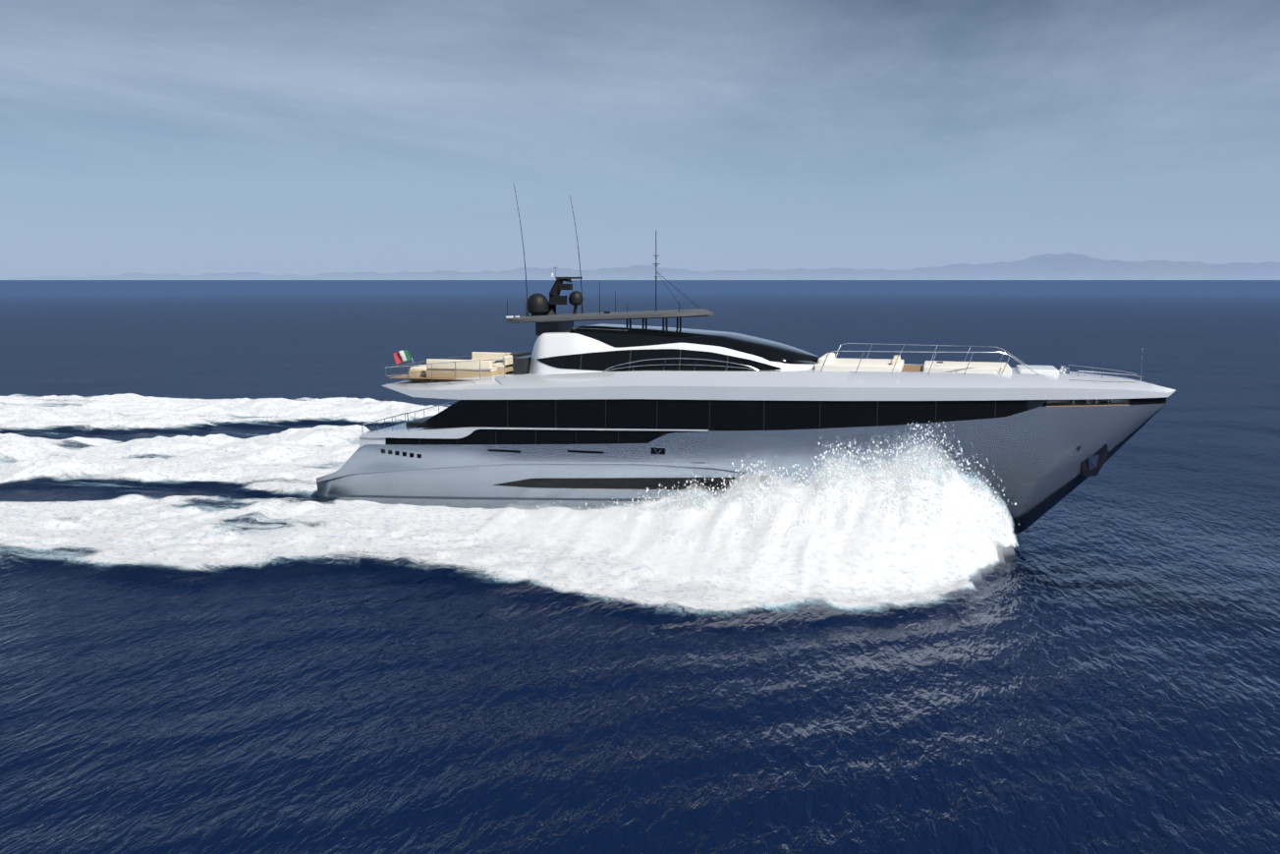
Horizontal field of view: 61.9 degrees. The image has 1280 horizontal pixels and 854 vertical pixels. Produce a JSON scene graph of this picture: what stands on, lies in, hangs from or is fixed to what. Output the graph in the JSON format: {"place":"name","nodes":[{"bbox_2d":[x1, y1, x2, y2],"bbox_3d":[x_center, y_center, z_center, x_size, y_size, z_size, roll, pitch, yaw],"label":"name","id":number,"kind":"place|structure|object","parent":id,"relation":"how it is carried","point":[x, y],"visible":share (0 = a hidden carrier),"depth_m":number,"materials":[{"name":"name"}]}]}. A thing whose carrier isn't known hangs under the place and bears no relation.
{"place":"outdoors","nodes":[
{"label":"outdoors","id":0,"kind":"place"},
{"bbox_2d":[0,279,1279,853],"bbox_3d":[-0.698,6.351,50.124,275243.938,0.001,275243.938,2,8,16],"label":"sea","id":1,"kind":"structure","parent":0,"point":[1092,665],"depth_m":37.63,"materials":[{"name":"blue liquid"}]},
{"bbox_2d":[0,392,1019,617],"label":"wake foam","id":2,"kind":"object","parent":1,"relation":"on","point":[134,528],"visible":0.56,"depth_m":52.37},
{"bbox_2d":[316,184,1175,535],"bbox_3d":[4.096,-3.672,57.870,45.650,18.940,9.000,2,8,16],"label":"yacht","id":3,"kind":"object","parent":1,"relation":"on","point":[564,413],"visible":0.98,"depth_m":54.81,"materials":[{"name":"silver metal"}]},
{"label":"spray mist","id":4,"kind":"object","parent":1,"relation":"on","visible":0},
{"bbox_2d":[529,420,1019,542],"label":"spray droplets","id":5,"kind":"object","parent":4,"relation":"on","point":[878,476],"visible":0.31,"depth_m":50.84,"materials":[{"name":"white liquid"}]},
{"bbox_2d":[366,252,1279,273],"bbox_3d":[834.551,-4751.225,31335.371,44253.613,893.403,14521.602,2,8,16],"label":"mountains","id":6,"kind":"structure","parent":0,"point":[1066,262],"depth_m":35261.91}
]}

